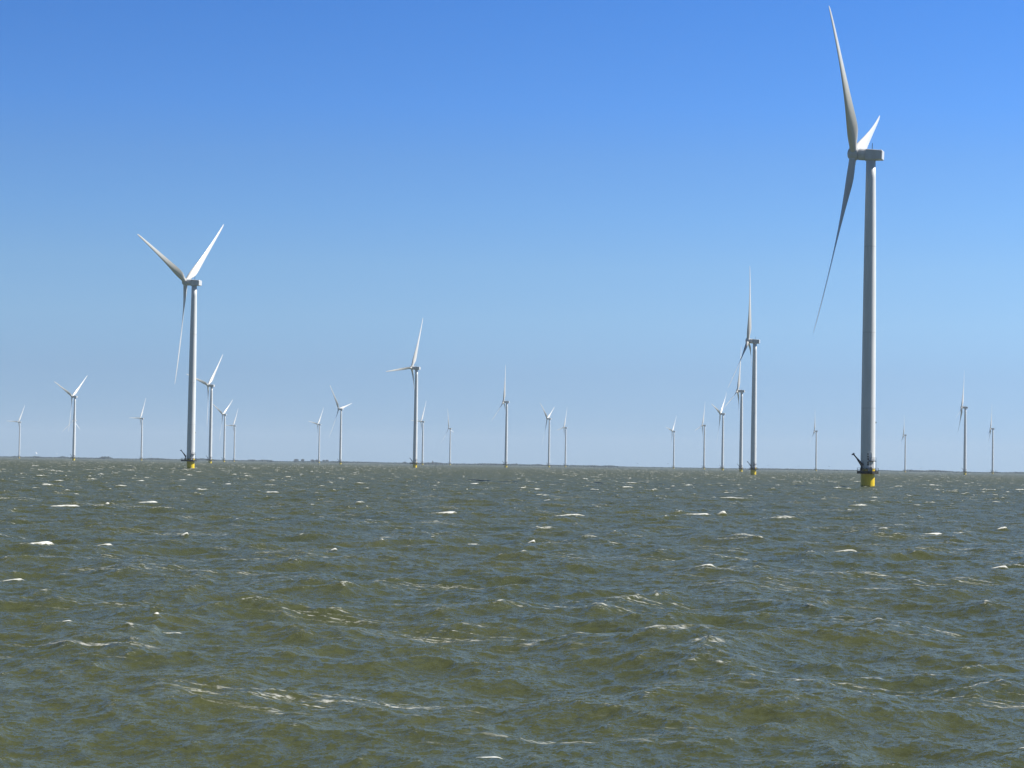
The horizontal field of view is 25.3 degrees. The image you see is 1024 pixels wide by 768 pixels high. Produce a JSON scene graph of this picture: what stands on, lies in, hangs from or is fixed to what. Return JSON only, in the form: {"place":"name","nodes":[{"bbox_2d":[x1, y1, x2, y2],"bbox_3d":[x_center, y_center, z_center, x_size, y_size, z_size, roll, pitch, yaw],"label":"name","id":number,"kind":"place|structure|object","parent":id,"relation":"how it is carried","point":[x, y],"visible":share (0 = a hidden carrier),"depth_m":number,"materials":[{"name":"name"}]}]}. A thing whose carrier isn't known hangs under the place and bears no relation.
{"place":"outdoors","nodes":[
{"label":"outdoors","id":0,"kind":"place"},
{"bbox_2d":[0,457,1018,473],"bbox_3d":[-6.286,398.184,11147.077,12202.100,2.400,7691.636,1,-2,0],"label":"shore","id":1,"kind":"structure","parent":0,"point":[511,465],"depth_m":7941.07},
{"bbox_2d":[0,456,1023,473],"bbox_3d":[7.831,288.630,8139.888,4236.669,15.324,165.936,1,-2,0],"label":"tree line","id":2,"kind":"object","parent":1,"relation":"on","point":[204,459],"visible":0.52,"depth_m":8079.96,"materials":[{"name":"green plant"}]},
{"bbox_2d":[0,458,1023,767],"bbox_3d":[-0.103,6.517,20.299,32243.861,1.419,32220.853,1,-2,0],"label":"water","id":3,"kind":"structure","parent":0,"point":[220,614],"depth_m":85.89,"materials":[{"name":"green liquid"}]},
{"bbox_2d":[11,408,23,457],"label":"wind turbine","id":4,"kind":"object","parent":3,"relation":"in","point":[19,422],"visible":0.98,"depth_m":7033.08,"materials":[{"name":"paint"}]},
{"bbox_2d":[55,376,86,460],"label":"wind turbine","id":5,"kind":"object","parent":3,"relation":"in","point":[74,425],"visible":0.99,"depth_m":3992.38,"materials":[{"name":"paint"}]},
{"bbox_2d":[135,399,145,460],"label":"wind turbine","id":6,"kind":"object","parent":3,"relation":"in","point":[141,422],"visible":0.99,"depth_m":6054.92,"materials":[{"name":"paint"}]},
{"bbox_2d":[137,224,223,467],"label":"wind turbine","id":7,"kind":"object","parent":3,"relation":"in","point":[188,280],"visible":1,"depth_m":1368.61,"materials":[{"name":"paint"}]},
{"bbox_2d":[187,355,222,462],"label":"wind turbine","id":8,"kind":"object","parent":3,"relation":"in","point":[211,386],"visible":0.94,"depth_m":3276.11,"materials":[{"name":"paint"}]},
{"bbox_2d":[213,401,231,461],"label":"wind turbine","id":9,"kind":"object","parent":3,"relation":"in","point":[223,458],"visible":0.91,"depth_m":5373.63,"materials":[{"name":"paint"}]},
{"bbox_2d":[226,411,237,461],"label":"wind turbine","id":10,"kind":"object","parent":3,"relation":"in","point":[233,425],"visible":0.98,"depth_m":7084.93,"materials":[{"name":"paint"}]},
{"bbox_2d":[309,411,322,462],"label":"wind turbine","id":11,"kind":"object","parent":3,"relation":"in","point":[318,461],"visible":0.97,"depth_m":6596.21,"materials":[{"name":"paint"}]},
{"bbox_2d":[330,386,351,463],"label":"wind turbine","id":12,"kind":"object","parent":3,"relation":"in","point":[340,443],"visible":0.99,"depth_m":4620.70,"materials":[{"name":"paint"}]},
{"bbox_2d":[386,319,422,467],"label":"wind turbine","id":13,"kind":"object","parent":3,"relation":"in","point":[412,367],"visible":1,"depth_m":2558.06,"materials":[{"name":"paint"}]},
{"bbox_2d":[411,404,425,464],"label":"wind turbine","id":14,"kind":"object","parent":3,"relation":"in","point":[422,427],"visible":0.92,"depth_m":5868.98,"materials":[{"name":"paint"}]},
{"bbox_2d":[442,409,452,464],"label":"wind turbine","id":15,"kind":"object","parent":3,"relation":"in","point":[449,463],"visible":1,"depth_m":6981.34,"materials":[{"name":"paint"}]},
{"bbox_2d":[494,365,508,467],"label":"wind turbine","id":16,"kind":"object","parent":3,"relation":"in","point":[505,462],"visible":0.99,"depth_m":3888.95,"materials":[{"name":"paint"}]},
{"bbox_2d":[540,403,553,466],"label":"wind turbine","id":17,"kind":"object","parent":3,"relation":"in","point":[549,419],"visible":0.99,"depth_m":5255.43,"materials":[{"name":"paint"}]},
{"bbox_2d":[558,411,566,466],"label":"wind turbine","id":18,"kind":"object","parent":3,"relation":"in","point":[564,465],"visible":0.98,"depth_m":6462.81,"materials":[{"name":"paint"}]},
{"bbox_2d":[666,415,676,468],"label":"wind turbine","id":19,"kind":"object","parent":3,"relation":"in","point":[673,443],"visible":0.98,"depth_m":6833.03,"materials":[{"name":"paint"}]},
{"bbox_2d":[696,407,705,469],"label":"wind turbine","id":20,"kind":"object","parent":3,"relation":"in","point":[702,425],"visible":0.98,"depth_m":5783.24,"materials":[{"name":"paint"}]},
{"bbox_2d":[712,393,726,469],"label":"wind turbine","id":21,"kind":"object","parent":3,"relation":"in","point":[722,451],"visible":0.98,"depth_m":4511.94,"materials":[{"name":"paint"}]},
{"bbox_2d":[727,357,744,471],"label":"wind turbine","id":22,"kind":"object","parent":3,"relation":"in","point":[740,465],"visible":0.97,"depth_m":3152.99,"materials":[{"name":"paint"}]},
{"bbox_2d":[728,283,759,474],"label":"wind turbine","id":23,"kind":"object","parent":3,"relation":"in","point":[752,464],"visible":0.99,"depth_m":1907.95,"materials":[{"name":"paint"}]},
{"bbox_2d":[809,423,817,470],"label":"wind turbine","id":24,"kind":"object","parent":3,"relation":"in","point":[816,431],"visible":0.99,"depth_m":6376.57,"materials":[{"name":"paint"}]},
{"bbox_2d":[814,6,883,486],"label":"wind turbine","id":25,"kind":"object","parent":3,"relation":"in","point":[859,150],"visible":1,"depth_m":765.20,"materials":[{"name":"paint"}]},
{"bbox_2d":[899,429,906,471],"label":"wind turbine","id":26,"kind":"object","parent":3,"relation":"in","point":[905,435],"visible":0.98,"depth_m":6832.02,"materials":[{"name":"paint"}]},
{"bbox_2d":[957,385,967,474],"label":"wind turbine","id":27,"kind":"object","parent":3,"relation":"in","point":[964,456],"visible":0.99,"depth_m":3787.07,"materials":[{"name":"paint"}]},
{"bbox_2d":[988,414,994,473],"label":"wind turbine","id":28,"kind":"object","parent":3,"relation":"in","point":[993,429],"visible":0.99,"depth_m":5620.57,"materials":[{"name":"paint"}]},
{"bbox_2d":[0,0,1023,472],"label":"sky","id":29,"kind":"structure","parent":0,"point":[586,200],"materials":[{"name":"blue"}]}
]}

